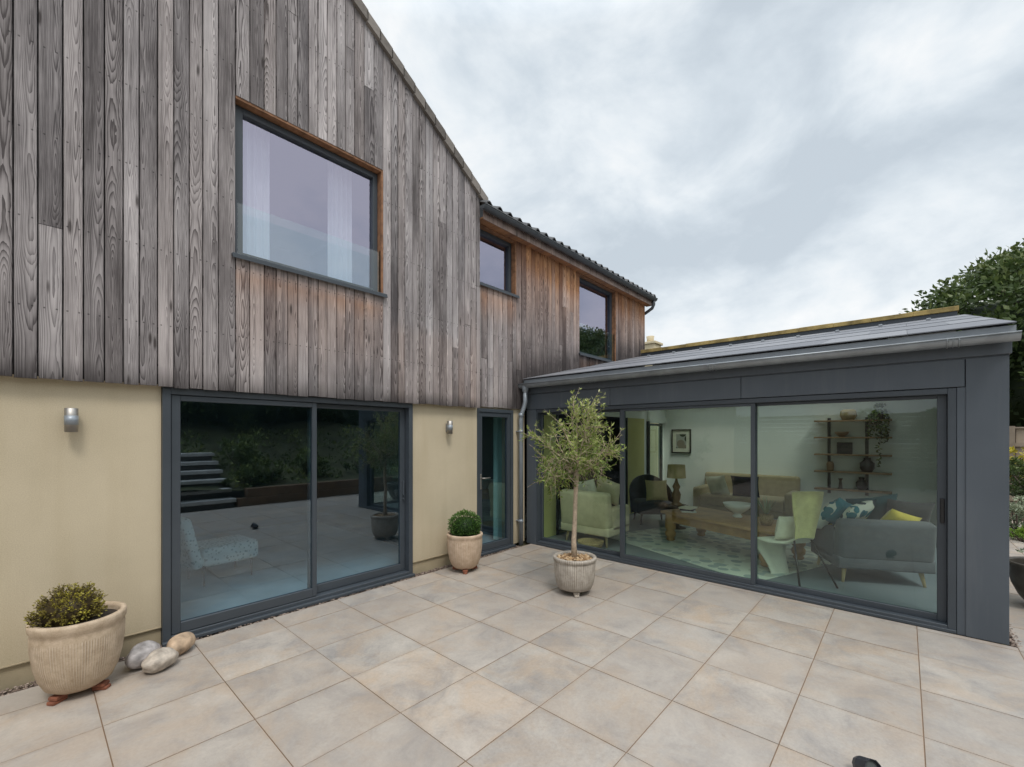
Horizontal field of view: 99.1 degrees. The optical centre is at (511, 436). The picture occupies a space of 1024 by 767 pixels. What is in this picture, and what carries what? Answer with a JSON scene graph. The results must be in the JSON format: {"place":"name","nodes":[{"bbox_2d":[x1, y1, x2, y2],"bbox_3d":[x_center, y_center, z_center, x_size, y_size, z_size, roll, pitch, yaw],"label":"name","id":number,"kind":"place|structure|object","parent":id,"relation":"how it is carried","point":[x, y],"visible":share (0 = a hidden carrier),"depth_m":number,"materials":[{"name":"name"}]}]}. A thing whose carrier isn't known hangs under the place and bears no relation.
{"place":"outdoors","nodes":[
{"label":"outdoors","id":0,"kind":"place"},
{"bbox_2d":[0,519,1023,766],"bbox_3d":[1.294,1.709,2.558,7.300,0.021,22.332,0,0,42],"label":"patio","id":1,"kind":"structure","parent":0,"point":[514,657],"depth_m":2.94,"materials":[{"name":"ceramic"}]},
{"bbox_2d":[26,601,126,705],"bbox_3d":[-2.892,1.444,2.916,0.480,0.512,0.480,0,0,42],"label":"planter pot","id":2,"kind":"object","parent":1,"relation":"on","point":[65,661],"visible":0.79,"depth_m":2.76,"materials":[{"name":"beige ceramic"}]},
{"bbox_2d":[23,581,108,627],"bbox_3d":[-2.921,1.133,2.888,0.388,0.339,0.377,0,0,-5],"label":"hebe shrub","id":3,"kind":"object","parent":2,"relation":"in","point":[73,605],"visible":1,"depth_m":2.81,"materials":[{"name":"green plant"}]},
{"bbox_2d":[124,640,160,668],"bbox_3d":[-2.736,1.616,3.237,0.286,0.175,0.174,0,0,81],"label":"boulder","id":4,"kind":"object","parent":1,"relation":"on","point":[138,654],"visible":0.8,"depth_m":3.16,"materials":[{"name":"grey stone"}]},
{"bbox_2d":[141,647,178,673],"bbox_3d":[-2.564,1.627,3.176,0.169,0.154,0.236,0,0,9],"label":"boulder","id":5,"kind":"object","parent":1,"relation":"on","point":[158,659],"visible":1,"depth_m":3.12,"materials":[{"name":"beige stone"}]},
{"bbox_2d":[166,632,195,654],"bbox_3d":[-2.594,1.623,3.409,0.149,0.161,0.254,0,0,-12],"label":"boulder","id":6,"kind":"object","parent":1,"relation":"on","point":[182,643],"visible":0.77,"depth_m":3.37,"materials":[{"name":"beige stone"}]},
{"bbox_2d":[0,545,519,695],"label":"gravel strip","id":7,"kind":"object","parent":1,"relation":"on","point":[25,686],"visible":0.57,"depth_m":4.17,"materials":[{"name":"grey gravel"}]},
{"bbox_2d":[0,0,657,691],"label":"timber clad house","id":8,"kind":"structure","parent":1,"relation":"on","point":[290,406],"depth_m":4.16,"materials":[{"name":"wood"}]},
{"bbox_2d":[64,408,78,431],"bbox_3d":[-3.167,-0.116,3.134,0.100,0.172,0.075,0,0,42],"label":"wall light","id":9,"kind":"object","parent":8,"relation":"attached to","point":[71,419],"visible":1,"depth_m":3.10,"materials":[{"name":"metal"}]},
{"bbox_2d":[181,517,257,586],"bbox_3d":[-3.556,1.298,5.189,0.534,0.793,0.808,0,0,35],"label":"slipper chair","id":10,"kind":"object","parent":8,"relation":"on","point":[197,555],"visible":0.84,"depth_m":5.00,"materials":[{"name":"fabric"}]},
{"bbox_2d":[243,120,269,259],"bbox_3d":[-2.531,-2.075,4.243,0.070,2.350,0.320,0,0,42],"label":"curtain","id":11,"kind":"object","parent":8,"relation":"hanging from","point":[256,191],"visible":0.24,"depth_m":4.28,"materials":[{"name":"white fabric"}]},
{"bbox_2d":[161,387,414,646],"bbox_3d":[-2.063,0.650,4.468,0.195,2.100,2.430,0,0,42],"label":"sliding door","id":12,"kind":"structure","parent":8,"relation":"in","point":[172,624],"depth_m":4.15,"materials":[{"name":"metal"}]},
{"bbox_2d":[231,96,387,297],"bbox_3d":[-2.022,-2.306,4.482,0.237,1.457,1.545,0,0,42],"label":"window","id":13,"kind":"structure","parent":8,"relation":"in","point":[245,110],"depth_m":4.42,"materials":[{"name":"metal"}]},
{"bbox_2d":[327,160,351,282],"bbox_3d":[-1.943,-2.075,4.926,0.070,2.350,0.280,0,0,42],"label":"curtain","id":14,"kind":"object","parent":8,"relation":"hanging from","point":[339,245],"visible":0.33,"depth_m":4.92,"materials":[{"name":"white fabric"}]},
{"bbox_2d":[446,421,452,433],"bbox_3d":[-0.825,-0.116,5.735,0.100,0.172,0.075,0,0,42],"label":"wall light","id":15,"kind":"object","parent":8,"relation":"attached to","point":[449,427],"visible":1,"depth_m":5.70,"materials":[{"name":"metal"}]},
{"bbox_2d":[477,408,515,555],"bbox_3d":[-0.250,0.650,6.476,0.161,2.100,0.790,0,0,42],"label":"glazed door","id":16,"kind":"structure","parent":8,"relation":"in","point":[507,542],"depth_m":6.65,"materials":[{"name":"metal"}]},
{"bbox_2d":[493,417,501,539],"bbox_3d":[-0.199,0.540,7.177,0.070,2.280,0.300,0,0,42],"label":"curtain","id":17,"kind":"object","parent":8,"relation":"hanging from","point":[497,477],"visible":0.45,"depth_m":7.11,"materials":[{"name":"teal fabric"}]},
{"bbox_2d":[480,223,519,298],"bbox_3d":[-0.277,-2.595,6.539,0.237,0.895,0.922,0,0,42],"label":"window","id":18,"kind":"structure","parent":8,"relation":"in","point":[486,232],"depth_m":6.79,"materials":[{"name":"metal"}]},
{"bbox_2d":[579,273,615,361],"bbox_3d":[1.661,-2.276,8.691,0.237,1.535,1.450,0,0,42],"label":"window","id":19,"kind":"structure","parent":8,"relation":"in","point":[611,294],"depth_m":9.15,"materials":[{"name":"metal"}]},
{"bbox_2d":[447,531,482,573],"bbox_3d":[-0.598,1.463,5.538,0.456,0.474,0.456,0,0,42],"label":"planter pot","id":20,"kind":"object","parent":1,"relation":"on","point":[464,553],"visible":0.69,"depth_m":5.36,"materials":[{"name":"beige ceramic"}]},
{"bbox_2d":[447,508,481,535],"bbox_3d":[-0.596,1.105,5.538,0.446,0.375,0.456,0,0,42],"label":"box ball","id":21,"kind":"object","parent":20,"relation":"in","point":[466,525],"visible":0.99,"depth_m":5.43,"materials":[{"name":"green plant"}]},
{"bbox_2d":[553,550,596,597],"bbox_3d":[0.685,1.502,4.766,0.472,0.396,0.472,0,0,42],"label":"planter pot","id":22,"kind":"object","parent":1,"relation":"on","point":[575,575],"visible":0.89,"depth_m":4.59,"materials":[{"name":"grey ceramic"}]},
{"bbox_2d":[519,387,625,556],"bbox_3d":[0.759,0.399,4.699,1.176,1.945,1.158,0,0,-21],"label":"olive tree","id":23,"kind":"object","parent":22,"relation":"in","point":[583,461],"visible":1,"depth_m":4.72,"materials":[{"name":"green plant"}]},
{"bbox_2d":[645,336,662,476],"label":"neighbour house","id":24,"kind":"structure","parent":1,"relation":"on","point":[651,343],"depth_m":13.77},
{"bbox_2d":[516,305,1021,644],"bbox_3d":[4.003,-0.110,7.381,5.272,3.680,6.073,0,0,42],"label":"garden room","id":25,"kind":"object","parent":1,"relation":"on","point":[933,380],"visible":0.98,"depth_m":5.09,"materials":[{"name":"metal"}]},
{"bbox_2d":[560,489,628,547],"bbox_3d":[1.329,1.276,7.051,0.880,0.842,0.762,0,0,42],"label":"armchair","id":26,"kind":"object","parent":25,"relation":"on","point":[598,514],"visible":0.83,"depth_m":6.72,"materials":[{"name":"green fabric"}]},
{"bbox_2d":[573,479,595,491],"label":"cushion","id":27,"kind":"object","parent":26,"relation":"on","point":[590,485],"visible":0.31,"depth_m":7.22,"materials":[{"name":"beige fabric"}]},
{"bbox_2d":[596,474,619,505],"bbox_3d":[1.555,0.880,7.077,0.572,0.529,0.211,0,0,42],"label":"cushion","id":28,"kind":"object","parent":26,"relation":"on","point":[613,489],"visible":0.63,"depth_m":6.96,"materials":[{"name":"beige fabric"}]},
{"bbox_2d":[629,474,672,524],"bbox_3d":[2.757,1.238,8.645,0.860,0.917,0.770,0,0,2],"label":"armchair","id":29,"kind":"object","parent":25,"relation":"on","point":[640,504],"visible":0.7,"depth_m":8.65,"materials":[{"name":"grey fabric"}]},
{"bbox_2d":[645,480,667,500],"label":"cushion","id":30,"kind":"object","parent":29,"relation":"on","point":[656,490],"visible":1,"depth_m":8.34,"materials":[{"name":"fabric"}]},
{"bbox_2d":[650,423,662,479],"bbox_3d":[3.426,0.700,10.456,0.060,2.000,0.755,0,0,42],"label":"back door","id":31,"kind":"structure","parent":25,"relation":"in","point":[660,425],"depth_m":10.70,"materials":[{"name":"metal"}]},
{"bbox_2d":[671,429,690,452],"bbox_3d":[4.094,0.120,10.555,0.470,0.580,0.030,0,0,42],"label":"framed picture","id":32,"kind":"object","parent":25,"relation":"attached to","point":[680,440],"visible":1,"depth_m":10.55,"materials":[{"name":"black metal"}]},
{"bbox_2d":[609,525,831,579],"bbox_3d":[3.187,1.688,6.752,2.300,0.012,2.700,0,0,-27],"label":"rug","id":33,"kind":"object","parent":25,"relation":"on","point":[720,552],"visible":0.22,"depth_m":6.42,"materials":[{"name":"green carpet"}]},
{"bbox_2d":[664,503,688,529],"bbox_3d":[3.021,1.479,8.018,0.420,0.430,0.420,0,0,42],"label":"side table","id":34,"kind":"object","parent":33,"relation":"on","point":[678,526],"visible":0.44,"depth_m":7.92,"materials":[{"name":"black wood"}]},
{"bbox_2d":[667,464,685,505],"bbox_3d":[3.021,0.893,8.018,0.330,0.740,0.330,0,0,42],"label":"table lamp","id":35,"kind":"object","parent":34,"relation":"on","point":[676,472],"visible":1,"depth_m":7.94,"materials":[{"name":"beige fabric"}]},
{"bbox_2d":[661,506,805,566],"bbox_3d":[3.248,1.447,6.522,0.900,0.470,1.840,0,0,-27],"label":"coffee table","id":36,"kind":"object","parent":33,"relation":"on","point":[701,520],"visible":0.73,"depth_m":6.39,"materials":[{"name":"brown wood"}]},
{"bbox_2d":[679,509,695,512],"bbox_3d":[2.839,1.200,7.053,0.220,0.024,0.300,0,0,13],"label":"book","id":37,"kind":"object","parent":36,"relation":"on","point":[694,511],"visible":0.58,"depth_m":6.91,"materials":[{"name":"white paper"}]},
{"bbox_2d":[723,501,750,517],"bbox_3d":[3.378,1.107,6.532,0.400,0.210,0.400,0,0,42],"label":"fruit bowl","id":38,"kind":"object","parent":36,"relation":"on","point":[737,508],"visible":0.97,"depth_m":6.47,"materials":[{"name":"white ceramic"}]},
{"bbox_3d":[3.479,1.142,5.966,0.170,0.140,0.170,0,0,42],"label":"vase","id":39,"kind":"object","parent":36,"relation":"on","visible":0},
{"bbox_2d":[757,497,775,513],"bbox_3d":[3.488,0.946,5.972,0.266,0.235,0.288,0,0,42],"label":"foliage sprig","id":40,"kind":"object","parent":39,"relation":"in","point":[766,509],"visible":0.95,"depth_m":5.94,"materials":[{"name":"green plant"}]},
{"bbox_2d":[536,388,956,633],"bbox_3d":[2.151,0.641,5.354,4.632,2.118,0.165,0,0,42],"label":"sliding door","id":41,"kind":"structure","parent":25,"relation":"in","point":[945,619],"depth_m":4.38,"materials":[{"name":"metal"}]},
{"bbox_2d":[693,472,800,518],"bbox_3d":[4.912,1.257,9.192,1.850,0.883,0.925,0,0,42],"label":"sofa","id":42,"kind":"object","parent":25,"relation":"on","point":[779,489],"visible":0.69,"depth_m":9.05,"materials":[{"name":"beige fabric"}]},
{"bbox_2d":[705,475,730,494],"bbox_3d":[4.352,1.040,9.242,0.212,0.475,0.511,0,0,-30],"label":"cushion","id":43,"kind":"object","parent":42,"relation":"on","point":[717,484],"visible":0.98,"depth_m":9.16,"materials":[{"name":"beige fabric"}]},
{"bbox_2d":[731,476,759,497],"bbox_3d":[4.759,1.030,8.902,0.520,0.442,0.207,0,0,42],"label":"cushion","id":44,"kind":"object","parent":42,"relation":"on","point":[741,486],"visible":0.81,"depth_m":8.87,"materials":[{"name":"brown fabric"}]},
{"bbox_2d":[757,491,837,588],"bbox_3d":[3.328,1.166,5.171,0.540,1.066,0.742,0,0,-10],"label":"woven chair","id":45,"kind":"object","parent":25,"relation":"on","point":[806,506],"visible":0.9,"depth_m":5.02,"materials":[{"name":"green fabric"}]},
{"bbox_2d":[774,516,794,538],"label":"cushion","id":46,"kind":"object","parent":45,"relation":"on","point":[785,528],"visible":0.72,"depth_m":5.16,"materials":[{"name":"beige fabric"}]},
{"bbox_2d":[814,417,891,495],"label":"wall shelves","id":47,"kind":"object","parent":25,"relation":"attached to","point":[867,491],"depth_m":8.23,"materials":[{"name":"brown wood"}]},
{"bbox_2d":[826,461,833,470],"bbox_3d":[6.203,0.580,8.503,0.120,0.180,0.120,0,0,42],"label":"jar","id":48,"kind":"object","parent":47,"relation":"on","point":[829,465],"visible":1,"depth_m":8.46,"materials":[{"name":"brown ceramic"}]},
{"bbox_2d":[837,478,842,488],"bbox_3d":[6.322,0.909,8.396,0.100,0.200,0.100,0,0,42],"label":"candlestick","id":49,"kind":"object","parent":47,"relation":"on","point":[840,484],"visible":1,"depth_m":8.38,"materials":[{"name":"black metal"}]},
{"bbox_2d":[835,432,848,436],"bbox_3d":[6.337,-0.041,8.383,0.240,0.100,0.240,0,0,42],"label":"bowl","id":50,"kind":"object","parent":47,"relation":"on","point":[841,434],"visible":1,"depth_m":8.32,"materials":[{"name":"brown wood"}]},
{"bbox_2d":[837,442,852,453],"bbox_3d":[6.397,0.229,8.390,0.240,0.220,0.050,0,0,42],"label":"photo frame","id":51,"kind":"object","parent":47,"relation":"on","point":[844,447],"visible":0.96,"depth_m":8.38,"materials":[{"name":"black metal"}]},
{"bbox_2d":[840,409,856,419],"bbox_3d":[6.411,-0.410,8.316,0.260,0.200,0.260,0,0,42],"label":"basket","id":52,"kind":"object","parent":47,"relation":"on","point":[848,414],"visible":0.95,"depth_m":8.23,"materials":[{"name":"wicker"}]},
{"bbox_2d":[856,477,867,489],"bbox_3d":[6.560,0.889,8.182,0.180,0.240,0.180,0,0,42],"label":"vase","id":53,"kind":"object","parent":47,"relation":"on","point":[861,483],"visible":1,"depth_m":8.13,"materials":[{"name":"black ceramic"}]},
{"bbox_2d":[860,458,874,472],"bbox_3d":[6.619,0.534,8.129,0.220,0.270,0.220,0,0,42],"label":"vase","id":54,"kind":"object","parent":47,"relation":"on","point":[867,464],"visible":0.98,"depth_m":8.06,"materials":[{"name":"ceramic"}]},
{"bbox_2d":[865,403,890,466],"bbox_3d":[6.700,-0.028,7.981,0.364,1.176,0.282,0,0,42],"label":"trailing plant","id":55,"kind":"object","parent":47,"relation":"on","point":[878,415],"visible":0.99,"depth_m":7.92,"materials":[{"name":"green plant"}]},
{"bbox_2d":[811,518,936,587],"bbox_3d":[4.312,1.325,5.279,0.940,0.743,0.849,0,0,14],"label":"sofa","id":56,"kind":"object","parent":25,"relation":"on","point":[844,544],"visible":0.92,"depth_m":4.92,"materials":[{"name":"grey fabric"}]},
{"bbox_2d":[817,501,836,528],"bbox_3d":[3.950,1.000,5.433,0.559,0.447,0.307,0,0,-27],"label":"cushion","id":57,"kind":"object","parent":56,"relation":"on","point":[828,509],"visible":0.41,"depth_m":5.30,"materials":[{"name":"fabric"}]},
{"bbox_2d":[825,497,852,524],"bbox_3d":[4.011,0.940,5.351,0.482,0.426,0.240,0,0,-21],"label":"cushion","id":58,"kind":"object","parent":56,"relation":"on","point":[842,505],"visible":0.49,"depth_m":5.25,"materials":[{"name":"blue fabric"}]},
{"bbox_2d":[834,499,876,526],"bbox_3d":[4.095,0.960,5.221,0.513,0.431,0.286,0,0,-21],"label":"cushion","id":59,"kind":"object","parent":56,"relation":"on","point":[862,510],"visible":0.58,"depth_m":5.09,"materials":[{"name":"fabric"}]},
{"bbox_2d":[846,493,897,519],"bbox_3d":[4.414,0.940,5.351,0.605,0.520,0.216,0,0,17],"label":"cushion","id":60,"kind":"object","parent":56,"relation":"on","point":[879,510],"visible":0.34,"depth_m":5.26,"materials":[{"name":"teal fabric"}]},
{"bbox_2d":[880,509,921,520],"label":"cushion","id":61,"kind":"object","parent":56,"relation":"on","point":[892,514],"visible":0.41,"depth_m":4.96,"materials":[{"name":"yellow fabric"}]},
{"bbox_2d":[886,498,934,521],"bbox_3d":[4.685,1.000,5.174,0.513,0.524,0.187,0,0,13],"label":"cushion","id":62,"kind":"object","parent":56,"relation":"on","point":[923,511],"visible":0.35,"depth_m":5.09,"materials":[{"name":"grey fabric"}]},
{"bbox_2d":[852,755,880,766],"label":"garden spotlight","id":63,"kind":"object","parent":1,"relation":"on","point":[859,761],"visible":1,"depth_m":2.15,"materials":[{"name":"black metal"}]},
{"bbox_2d":[899,238,1023,428],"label":"evergreen tree","id":64,"kind":"object","parent":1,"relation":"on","point":[1000,282],"visible":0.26,"depth_m":11.52,"materials":[{"name":"green plant"}]},
{"bbox_2d":[1009,624,1022,647],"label":"gravel strip","id":65,"kind":"object","parent":1,"relation":"on","point":[1012,643],"visible":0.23,"depth_m":3.62,"materials":[{"name":"beige gravel"}]},
{"bbox_2d":[1009,456,1023,504],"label":"round shrub","id":66,"kind":"object","parent":1,"relation":"on","point":[1014,470],"visible":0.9,"depth_m":7.76,"materials":[{"name":"green plant"}]},
{"bbox_2d":[1009,464,1023,520],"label":"stone wall","id":67,"kind":"structure","parent":1,"relation":"on","point":[1011,499],"depth_m":8.84,"materials":[{"name":"grey stone"}]},
{"bbox_2d":[1009,446,1023,479],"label":"flowering shrub","id":68,"kind":"object","parent":67,"relation":"on","point":[1012,450],"visible":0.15,"depth_m":8.57,"materials":[{"name":"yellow plant"}]},
{"bbox_2d":[1009,556,1023,598],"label":"bowl planter","id":69,"kind":"object","parent":1,"relation":"on","point":[1016,569],"visible":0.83,"depth_m":4.35,"materials":[{"name":"grey metal"}]},
{"bbox_2d":[1009,495,1023,530],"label":"pale shrub","id":70,"kind":"object","parent":1,"relation":"on","point":[1017,509],"visible":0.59,"depth_m":7.35,"materials":[{"name":"green plant"}]},
{"bbox_2d":[1009,525,1023,541],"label":"lime plant","id":71,"kind":"object","parent":1,"relation":"on","point":[1018,534],"visible":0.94,"depth_m":7.07,"materials":[{"name":"green plant"}]},
{"bbox_2d":[577,538,603,547],"bbox_3d":[1.185,1.634,6.576,0.400,0.120,0.400,0,0,42],"label":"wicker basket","id":72,"kind":"object","parent":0,"point":[595,542],"visible":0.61,"depth_m":6.68,"materials":[{"name":"wicker"}]},
{"bbox_2d":[362,0,1023,346],"label":"sky","id":73,"kind":"structure","parent":0,"point":[752,167],"materials":[{"name":"white"}]},
{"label":"terrain","id":74,"kind":"structure","parent":0,"visible":0},
{"bbox_2d":[1009,426,1023,459],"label":"garden fence","id":75,"kind":"object","parent":74,"relation":"on","point":[1016,438],"visible":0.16,"depth_m":9.32,"materials":[{"name":"beige wood"}]},
{"bbox_3d":[2.842,1.175,7.048,0.210,0.024,0.275,0,0,31],"label":"book","id":76,"kind":"object","parent":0,"visible":0},
{"bbox_2d":[678,505,697,509],"bbox_3d":[2.842,1.151,7.042,0.250,0.024,0.200,0,0,-42],"label":"book","id":77,"kind":"object","parent":76,"relation":"on","point":[688,507],"visible":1,"depth_m":6.98,"materials":[{"name":"beige paper"}]}
]}

